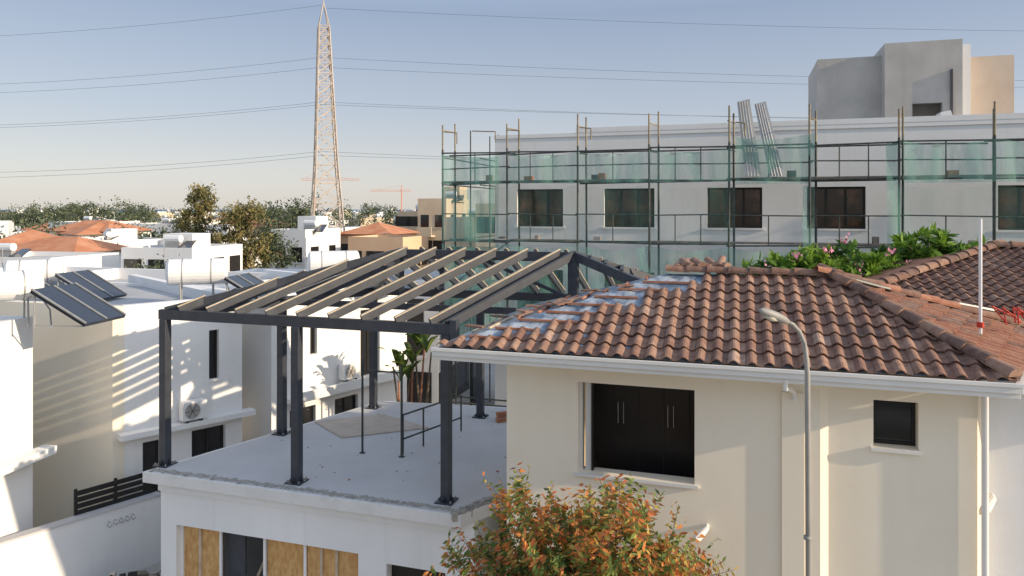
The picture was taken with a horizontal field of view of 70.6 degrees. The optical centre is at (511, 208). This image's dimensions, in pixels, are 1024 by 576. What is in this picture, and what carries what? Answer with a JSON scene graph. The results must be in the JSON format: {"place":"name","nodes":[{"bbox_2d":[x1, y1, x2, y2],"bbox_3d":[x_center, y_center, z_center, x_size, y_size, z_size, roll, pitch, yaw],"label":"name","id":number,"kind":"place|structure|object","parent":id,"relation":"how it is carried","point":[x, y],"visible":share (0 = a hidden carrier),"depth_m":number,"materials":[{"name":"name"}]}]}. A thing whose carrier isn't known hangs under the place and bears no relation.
{"place":"outdoors","nodes":[
{"label":"outdoors","id":0,"kind":"place"},
{"bbox_2d":[0,243,118,267],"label":"white house","id":1,"kind":"structure","parent":0,"point":[94,259],"depth_m":49.75,"materials":[{"name":"paint"}]},
{"bbox_2d":[64,266,138,272],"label":"white house","id":2,"kind":"structure","parent":0,"point":[69,268],"depth_m":39.21,"materials":[{"name":"paint"}]},
{"bbox_2d":[124,253,179,268],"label":"tree","id":3,"kind":"object","parent":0,"point":[155,265],"visible":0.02,"depth_m":43.70,"materials":[{"name":"green plant"}]},
{"bbox_2d":[141,210,173,217],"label":"white house","id":4,"kind":"structure","parent":0,"point":[168,214],"depth_m":212.32,"materials":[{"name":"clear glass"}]},
{"bbox_2d":[121,233,241,270],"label":"white house","id":5,"kind":"structure","parent":0,"point":[191,245],"depth_m":50.88,"materials":[{"name":"paint"}]},
{"bbox_2d":[0,210,415,212],"bbox_3d":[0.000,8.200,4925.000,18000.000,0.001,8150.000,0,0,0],"label":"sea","id":6,"kind":"structure","parent":0,"point":[231,210],"depth_m":3822.40,"materials":[{"name":"blue liquid"}]},
{"bbox_2d":[234,268,307,271],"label":"white house","id":7,"kind":"structure","parent":0,"point":[263,269],"depth_m":40.27,"materials":[{"name":"paint"}]},
{"bbox_2d":[192,269,406,441],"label":"white terraced house","id":8,"kind":"structure","parent":0,"point":[326,352],"depth_m":21.56,"materials":[{"name":"paint"}]},
{"bbox_2d":[290,309,368,427],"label":"windows","id":9,"kind":"structure","parent":8,"relation":"in","point":[347,403],"depth_m":22.58,"materials":[{"name":"black glass"}]},
{"bbox_2d":[339,361,359,381],"bbox_3d":[-4.990,4.995,22.224,0.302,0.510,0.600,0,0,38],"label":"air conditioner","id":10,"kind":"object","parent":8,"relation":"on","point":[348,370],"visible":1,"depth_m":22.06,"materials":[{"name":"white plastic"}]},
{"bbox_2d":[305,238,409,287],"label":"building","id":11,"kind":"structure","parent":8,"relation":"on","point":[317,259],"depth_m":22.39,"materials":[{"name":"white metal"}]},
{"bbox_2d":[269,216,339,268],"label":"white house","id":12,"kind":"structure","parent":0,"point":[317,233],"depth_m":66.33,"materials":[{"name":"paint"}]},
{"bbox_2d":[126,313,506,575],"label":"pavement","id":13,"kind":"structure","parent":0,"point":[154,568],"depth_m":34.05,"materials":[{"name":"concrete"}]},
{"bbox_2d":[0,316,56,537],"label":"white corner house","id":14,"kind":"structure","parent":13,"relation":"on","point":[19,455],"depth_m":15.80,"materials":[{"name":"paint"}]},
{"bbox_2d":[0,270,125,327],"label":"solar water heater","id":15,"kind":"object","parent":14,"relation":"on","point":[80,304],"visible":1,"depth_m":15.67,"materials":[{"name":"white glass"}]},
{"bbox_2d":[0,491,160,575],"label":"garden wall","id":16,"kind":"structure","parent":13,"relation":"on","point":[91,543],"depth_m":16.24,"materials":[{"name":"white paint"}]},
{"bbox_2d":[74,468,154,515],"bbox_3d":[-9.232,7.390,16.863,0.090,2.220,1.760,0,0,39],"label":"slat fence","id":17,"kind":"object","parent":16,"relation":"on","point":[114,489],"visible":0.51,"depth_m":16.73,"materials":[{"name":"black metal"}]},
{"bbox_2d":[107,514,135,527],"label":"graffiti marks","id":18,"kind":"object","parent":16,"relation":"attached to","point":[119,520],"visible":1,"depth_m":16.71,"materials":[{"name":"grey"}]},
{"bbox_2d":[0,274,255,527],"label":"white flat roof house","id":19,"kind":"structure","parent":13,"relation":"on","point":[96,404],"depth_m":17.86,"materials":[{"name":"paint"}]},
{"bbox_2d":[0,267,66,287],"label":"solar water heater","id":20,"kind":"object","parent":19,"relation":"on","point":[47,283],"visible":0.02,"depth_m":22.78,"materials":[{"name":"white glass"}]},
{"bbox_2d":[2,247,126,299],"bbox_3d":[-12.844,1.857,20.776,2.970,1.574,1.524,0,0,0],"label":"solar water heater","id":21,"kind":"object","parent":19,"relation":"on","point":[51,270],"visible":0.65,"depth_m":20.59,"materials":[{"name":"white metal"}]},
{"bbox_2d":[143,330,222,490],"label":"windows","id":22,"kind":"structure","parent":19,"relation":"in","point":[205,440],"depth_m":18.96,"materials":[{"name":"black glass"}]},
{"bbox_2d":[179,397,206,422],"bbox_3d":[-8.104,5.125,18.393,0.600,0.510,0.302,0,0,-44],"label":"air conditioner","id":23,"kind":"object","parent":19,"relation":"on","point":[192,409],"visible":1,"depth_m":18.29,"materials":[{"name":"white metal"}]},
{"bbox_2d":[164,244,287,299],"bbox_3d":[-7.770,1.792,19.740,3.136,1.704,1.467,0,0,0],"label":"solar water heater","id":24,"kind":"object","parent":19,"relation":"on","point":[182,272],"visible":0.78,"depth_m":19.37,"materials":[{"name":"white metal"}]},
{"bbox_2d":[110,569,160,575],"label":"rubble pile","id":25,"kind":"object","parent":13,"relation":"on","point":[140,573],"visible":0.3,"depth_m":15.95,"materials":[{"name":"grey stone"}]},
{"bbox_2d":[64,268,281,288],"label":"white house","id":26,"kind":"structure","parent":13,"relation":"on","point":[117,276],"depth_m":30.35,"materials":[{"name":"paint"}]},
{"bbox_2d":[212,194,274,269],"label":"eucalyptus tree","id":27,"kind":"object","parent":13,"relation":"on","point":[237,217],"visible":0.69,"depth_m":57.65,"materials":[{"name":"green plant"}]},
{"bbox_2d":[158,485,506,575],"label":"walls","id":28,"kind":"structure","parent":13,"relation":"on","point":[379,546],"depth_m":13.72,"materials":[{"name":"white paint"}]},
{"bbox_2d":[143,401,506,527],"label":"roof slab","id":29,"kind":"structure","parent":28,"relation":"on","point":[421,515],"depth_m":13.40,"materials":[{"name":"paint"}]},
{"bbox_2d":[149,403,506,521],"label":"mortar crumbs","id":30,"kind":"object","parent":29,"relation":"on","point":[454,513],"visible":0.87,"depth_m":13.35,"materials":[{"name":"grey concrete"}]},
{"bbox_2d":[155,402,506,511],"bbox_3d":[-2.614,5.294,16.738,7.661,0.001,6.882,0,0,18],"label":"terrace screed","id":31,"kind":"object","parent":29,"relation":"on","point":[479,447],"visible":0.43,"depth_m":15.23,"materials":[{"name":"concrete"}]},
{"bbox_2d":[152,403,488,505],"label":"base plates","id":32,"kind":"object","parent":31,"relation":"on","point":[437,501],"visible":0.55,"depth_m":14.81,"materials":[{"name":"metal"}]},
{"bbox_2d":[159,299,483,501],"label":"columns","id":33,"kind":"structure","parent":32,"relation":"on","point":[297,407],"depth_m":14.88,"materials":[{"name":"metal"}]},
{"bbox_2d":[158,247,654,339],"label":"beams and rafters","id":34,"kind":"structure","parent":33,"relation":"on","point":[509,288],"depth_m":14.86,"materials":[{"name":"metal"}]},
{"bbox_2d":[177,246,637,319],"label":"timber nailers","id":35,"kind":"object","parent":34,"relation":"on","point":[438,294],"visible":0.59,"depth_m":14.75,"materials":[{"name":"beige wood"}]},
{"bbox_2d":[315,414,428,437],"bbox_3d":[-3.449,5.277,17.688,2.472,0.025,1.568,0,0,-23],"label":"plywood sheet","id":36,"kind":"object","parent":31,"relation":"on","point":[351,426],"visible":1,"depth_m":17.59,"materials":[{"name":"beige wood"}]},
{"bbox_2d":[359,356,404,457],"bbox_3d":[-2.801,4.244,15.578,1.057,2.112,0.135,0,0,16],"label":"scaffold prop stand","id":37,"kind":"object","parent":31,"relation":"on","point":[362,409],"visible":1,"depth_m":15.60,"materials":[{"name":"metal"}]},
{"bbox_2d":[403,395,461,453],"bbox_3d":[-1.781,4.851,16.400,0.044,0.857,2.005,0,0,35],"label":"scaffold guard frame","id":38,"kind":"object","parent":31,"relation":"on","point":[423,408],"visible":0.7,"depth_m":16.12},
{"bbox_2d":[496,411,506,422],"bbox_3d":[-0.238,5.190,18.049,0.340,0.220,0.240,0,0,-23],"label":"brick stack","id":39,"kind":"object","parent":31,"relation":"on","point":[501,417],"visible":0.79,"depth_m":17.97,"materials":[{"name":"orange brick"}]},
{"bbox_2d":[181,520,503,575],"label":"openings osb boarding","id":40,"kind":"object","parent":28,"relation":"attached to","point":[201,552],"visible":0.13,"depth_m":14.16,"materials":[{"name":"brown wood"}]},
{"bbox_2d":[348,235,427,268],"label":"peach house","id":41,"kind":"structure","parent":13,"relation":"on","point":[365,245],"depth_m":59.57,"materials":[{"name":"beige paint"}]},
{"bbox_2d":[378,333,437,402],"bbox_3d":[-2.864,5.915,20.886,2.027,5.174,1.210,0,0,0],"label":"banana palm","id":42,"kind":"object","parent":13,"relation":"on","point":[410,354],"visible":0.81,"depth_m":20.88,"materials":[{"name":"green plant"}]},
{"bbox_2d":[423,462,738,575],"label":"autumn foliage tree","id":43,"kind":"object","parent":13,"relation":"on","point":[586,555],"visible":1,"depth_m":8.96,"materials":[{"name":"orange plant"}]},
{"bbox_2d":[441,99,1023,406],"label":"scaffolding","id":44,"kind":"object","parent":13,"relation":"on","point":[773,162],"visible":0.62,"depth_m":23.89,"materials":[{"name":"grey metal"}]},
{"bbox_2d":[507,351,1023,575],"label":"walls","id":45,"kind":"structure","parent":13,"relation":"on","point":[874,513],"depth_m":10.43,"materials":[{"name":"beige paint"}]},
{"bbox_2d":[693,523,708,542],"bbox_3d":[2.818,4.813,10.724,0.341,0.214,0.124,0,0,-35],"label":"wall spotlight","id":46,"kind":"object","parent":45,"relation":"attached to","point":[704,530],"depth_m":10.68,"materials":[{"name":"white"}]},
{"bbox_2d":[431,307,1023,575],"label":"gutters and downpipes","id":47,"kind":"object","parent":45,"relation":"attached to","point":[985,390],"visible":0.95,"depth_m":9.92,"materials":[{"name":"white metal"}]},
{"bbox_2d":[439,274,1015,380],"bbox_3d":[4.098,1.685,12.667,9.455,1.030,5.200,0,0,17],"label":"roof underlay","id":48,"kind":"object","parent":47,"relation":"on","point":[542,326],"visible":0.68,"depth_m":12.19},
{"bbox_2d":[465,255,730,339],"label":"stripped battens","id":49,"kind":"object","parent":48,"relation":"on","point":[695,261],"visible":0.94,"depth_m":12.62,"materials":[{"name":"wood"}]},
{"bbox_2d":[436,272,1020,381],"bbox_3d":[3.005,1.644,11.611,8.014,1.125,2.670,0,0,17],"label":"roof tiles front","id":50,"kind":"object","parent":48,"relation":"on","point":[651,319],"visible":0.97,"depth_m":11.05,"materials":[{"name":"brown tile"}]},
{"bbox_2d":[665,263,1023,376],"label":"ridge caps","id":51,"kind":"object","parent":48,"relation":"on","point":[983,356],"visible":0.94,"depth_m":11.79,"materials":[{"name":"tile"}]},
{"bbox_2d":[849,276,1023,324],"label":"ridge mortar bedding","id":52,"kind":"object","parent":48,"relation":"on","point":[888,289],"visible":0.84,"depth_m":12.10,"materials":[{"name":"mortar"}]},
{"bbox_2d":[861,282,1023,379],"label":"roof","id":53,"kind":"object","parent":48,"relation":"on","point":[1002,340],"visible":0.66,"depth_m":11.36,"materials":[{"name":"orange tile"}]},
{"bbox_2d":[977,219,983,333],"bbox_3d":[7.120,1.125,11.000,0.100,1.950,0.100,0,0,0],"label":"roof mast","id":54,"kind":"object","parent":53,"relation":"on","point":[980,324],"visible":0.83,"depth_m":10.98,"materials":[{"name":"white metal"}]},
{"bbox_2d":[574,382,921,489],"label":"windows","id":55,"kind":"structure","parent":45,"relation":"attached to","point":[641,429],"depth_m":11.80,"materials":[{"name":"black"}]},
{"bbox_2d":[989,493,996,513],"bbox_3d":[6.607,4.083,10.008,0.341,0.214,0.124,0,0,-35],"label":"wall spotlight","id":56,"kind":"object","parent":45,"relation":"attached to","point":[992,500],"depth_m":9.97,"materials":[{"name":"white"}]},
{"bbox_2d":[759,308,810,575],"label":"street lamp","id":57,"kind":"object","parent":13,"relation":"on","point":[771,315],"visible":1,"depth_m":8.47,"materials":[{"name":"grey metal"}]},
{"bbox_2d":[742,243,844,275],"bbox_3d":[6.821,4.649,17.601,2.569,7.710,2.152,0,0,0],"label":"flowering frangipani bush","id":58,"kind":"object","parent":13,"relation":"on","point":[792,259],"visible":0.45,"depth_m":17.16,"materials":[{"name":"green plant"}]},
{"bbox_2d":[801,232,892,277],"bbox_3d":[8.069,4.540,17.857,2.538,7.929,2.494,0,0,-42],"label":"flowering frangipani bush","id":59,"kind":"object","parent":13,"relation":"on","point":[877,261],"visible":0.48,"depth_m":17.40,"materials":[{"name":"green plant"}]},
{"bbox_2d":[846,244,913,272],"bbox_3d":[9.270,4.668,18.213,2.805,7.672,2.567,0,0,0],"label":"flowering frangipani bush","id":60,"kind":"object","parent":13,"relation":"on","point":[894,253],"visible":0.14,"depth_m":17.92,"materials":[{"name":"green plant"}]},
{"bbox_2d":[888,222,986,261],"bbox_3d":[10.911,4.380,18.558,2.624,8.247,2.364,0,0,0],"label":"frangipani bush","id":61,"kind":"object","parent":13,"relation":"on","point":[940,245],"visible":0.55,"depth_m":18.33,"materials":[{"name":"green plant"}]},
{"bbox_2d":[863,249,1023,326],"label":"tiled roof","id":62,"kind":"structure","parent":13,"relation":"on","point":[888,272],"depth_m":16.71,"materials":[{"name":"brown"}]},
{"bbox_2d":[891,247,1023,313],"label":"roof tiles","id":63,"kind":"object","parent":62,"relation":"on","point":[932,279],"visible":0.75,"depth_m":14.92,"materials":[{"name":"brown tile"}]},
{"bbox_2d":[878,239,1023,283],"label":"ridge caps","id":64,"kind":"object","parent":63,"relation":"on","point":[923,267],"visible":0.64,"depth_m":15.89,"materials":[{"name":"ceramic"}]},
{"bbox_2d":[970,233,989,246],"bbox_3d":[12.088,4.556,18.939,2.904,7.897,2.619,0,0,0],"label":"frangipani bush","id":65,"kind":"object","parent":13,"relation":"on","point":[983,238],"visible":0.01,"depth_m":18.80,"materials":[{"name":"green plant"}]},
{"bbox_2d":[317,212,332,219],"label":"white house","id":66,"kind":"structure","parent":0,"point":[322,213],"depth_m":170.29,"materials":[{"name":"paint"}]},
{"bbox_2d":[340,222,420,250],"bbox_3d":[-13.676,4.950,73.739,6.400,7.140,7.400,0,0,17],"label":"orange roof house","id":67,"kind":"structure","parent":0,"point":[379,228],"depth_m":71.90,"materials":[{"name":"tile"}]},
{"bbox_2d":[338,268,481,405],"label":"white house","id":68,"kind":"structure","parent":0,"point":[463,378],"depth_m":27.86,"materials":[{"name":"paint"}]},
{"bbox_2d":[445,202,488,269],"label":"beige apartment block","id":69,"kind":"structure","parent":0,"point":[459,229],"depth_m":65.61,"materials":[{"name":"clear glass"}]},
{"bbox_2d":[0,0,1023,209],"label":"sky","id":70,"kind":"structure","parent":0,"point":[739,48],"materials":[{"name":"blue"}]},
{"bbox_2d":[494,39,1023,405],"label":"white building under construction","id":71,"kind":"structure","parent":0,"point":[951,89],"depth_m":25.92,"materials":[{"name":"paint"}]},
{"bbox_2d":[515,185,1023,306],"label":"windows","id":72,"kind":"structure","parent":71,"relation":"in","point":[830,200],"depth_m":25.51,"materials":[{"name":"black glass"}]},
{"label":"ground","id":73,"kind":"structure","parent":0,"visible":0},
{"bbox_2d":[0,221,13,237],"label":"white house","id":74,"kind":"structure","parent":73,"relation":"on","point":[6,228],"depth_m":76.28,"materials":[{"name":"paint"}]},
{"bbox_2d":[0,229,56,243],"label":"orange roof house","id":75,"kind":"structure","parent":73,"relation":"on","point":[27,236],"depth_m":64.48,"materials":[{"name":"orange tile"}]},
{"bbox_2d":[21,223,48,230],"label":"orange roof house","id":76,"kind":"structure","parent":73,"relation":"on","point":[27,229],"depth_m":125.71,"materials":[{"name":"orange tile"}]},
{"bbox_2d":[15,236,128,267],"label":"orange roof house","id":77,"kind":"structure","parent":73,"relation":"on","point":[65,244],"depth_m":62.00,"materials":[{"name":"orange tile"}]},
{"bbox_2d":[49,216,139,227],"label":"white house","id":78,"kind":"structure","parent":73,"relation":"on","point":[84,218],"depth_m":111.44,"materials":[{"name":"paint"}]},
{"bbox_2d":[54,223,139,237],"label":"orange roof house","id":79,"kind":"structure","parent":73,"relation":"on","point":[90,230],"depth_m":91.70,"materials":[{"name":"orange tile"}]},
{"bbox_2d":[42,220,152,236],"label":"orange roof house","id":80,"kind":"structure","parent":73,"relation":"on","point":[109,224],"depth_m":95.52,"materials":[{"name":"orange tile"}]},
{"bbox_2d":[84,228,162,246],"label":"white house","id":81,"kind":"structure","parent":73,"relation":"on","point":[125,236],"depth_m":74.51,"materials":[{"name":"paint"}]},
{"bbox_2d":[129,218,214,237],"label":"white house","id":82,"kind":"structure","parent":73,"relation":"on","point":[156,226],"depth_m":108.85,"materials":[{"name":"paint"}]},
{"bbox_2d":[168,215,219,224],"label":"white house","id":83,"kind":"structure","parent":73,"relation":"on","point":[217,222],"depth_m":123.90,"materials":[{"name":"beige paint"}]},
{"bbox_2d":[171,182,227,243],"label":"eucalyptus tree","id":84,"kind":"object","parent":73,"relation":"on","point":[199,208],"visible":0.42,"depth_m":59.59,"materials":[{"name":"green plant"}]},
{"bbox_2d":[0,192,400,268],"bbox_3d":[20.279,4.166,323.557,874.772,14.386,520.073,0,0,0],"label":"distant trees","id":85,"kind":"object","parent":73,"relation":"on","point":[27,218],"visible":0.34,"depth_m":132.21,"materials":[{"name":"green plant"}]},
{"bbox_2d":[160,225,261,267],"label":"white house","id":86,"kind":"structure","parent":73,"relation":"on","point":[217,227],"depth_m":75.85,"materials":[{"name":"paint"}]},
{"bbox_2d":[225,218,296,234],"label":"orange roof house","id":87,"kind":"structure","parent":73,"relation":"on","point":[262,225],"depth_m":106.85,"materials":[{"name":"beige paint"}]},
{"bbox_2d":[254,226,302,268],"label":"olive tree","id":88,"kind":"object","parent":73,"relation":"on","point":[277,251],"visible":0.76,"depth_m":59.64,"materials":[{"name":"green plant"}]},
{"bbox_2d":[291,198,301,221],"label":"cypress tree","id":89,"kind":"object","parent":73,"relation":"on","point":[298,206],"visible":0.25,"depth_m":110.00,"materials":[{"name":"green plant"}]},
{"bbox_2d":[310,0,344,231],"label":"lattice pylon","id":90,"kind":"object","parent":73,"relation":"on","point":[333,135],"visible":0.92,"depth_m":89.41,"materials":[{"name":"metal"}]},
{"bbox_2d":[0,5,1023,176],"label":"power lines","id":91,"kind":"object","parent":90,"relation":"attached to","point":[398,105],"visible":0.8,"depth_m":89.99,"materials":[{"name":"grey metal"}]},
{"bbox_2d":[301,174,359,209],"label":"tower crane","id":92,"kind":"object","parent":73,"relation":"on","point":[326,180],"visible":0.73,"depth_m":419.90,"materials":[{"name":"brown paint"}]},
{"bbox_2d":[328,216,348,224],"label":"white house","id":93,"kind":"structure","parent":73,"relation":"on","point":[337,220],"depth_m":131.13,"materials":[{"name":"paint"}]},
{"bbox_2d":[328,224,362,231],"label":"white house","id":94,"kind":"structure","parent":73,"relation":"on","point":[349,227],"depth_m":108.08,"materials":[{"name":"paint"}]},
{"bbox_2d":[347,212,392,225],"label":"white house","id":95,"kind":"structure","parent":73,"relation":"on","point":[377,216],"depth_m":144.47,"materials":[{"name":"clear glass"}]},
{"bbox_2d":[370,185,410,210],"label":"tower crane","id":96,"kind":"object","parent":73,"relation":"on","point":[401,191],"visible":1,"depth_m":459.90,"materials":[{"name":"brown paint"}]},
{"bbox_2d":[395,204,417,230],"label":"beige apartment block","id":97,"kind":"structure","parent":73,"relation":"on","point":[406,219],"depth_m":83.55,"materials":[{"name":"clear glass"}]},
{"bbox_2d":[417,186,468,266],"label":"beige apartment block","id":98,"kind":"structure","parent":73,"relation":"on","point":[429,217],"depth_m":79.58,"materials":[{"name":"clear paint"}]},
{"bbox_2d":[475,203,494,306],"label":"beige apartment block","id":99,"kind":"structure","parent":73,"relation":"on","point":[481,228],"depth_m":59.68,"materials":[{"name":"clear glass"}]}
]}

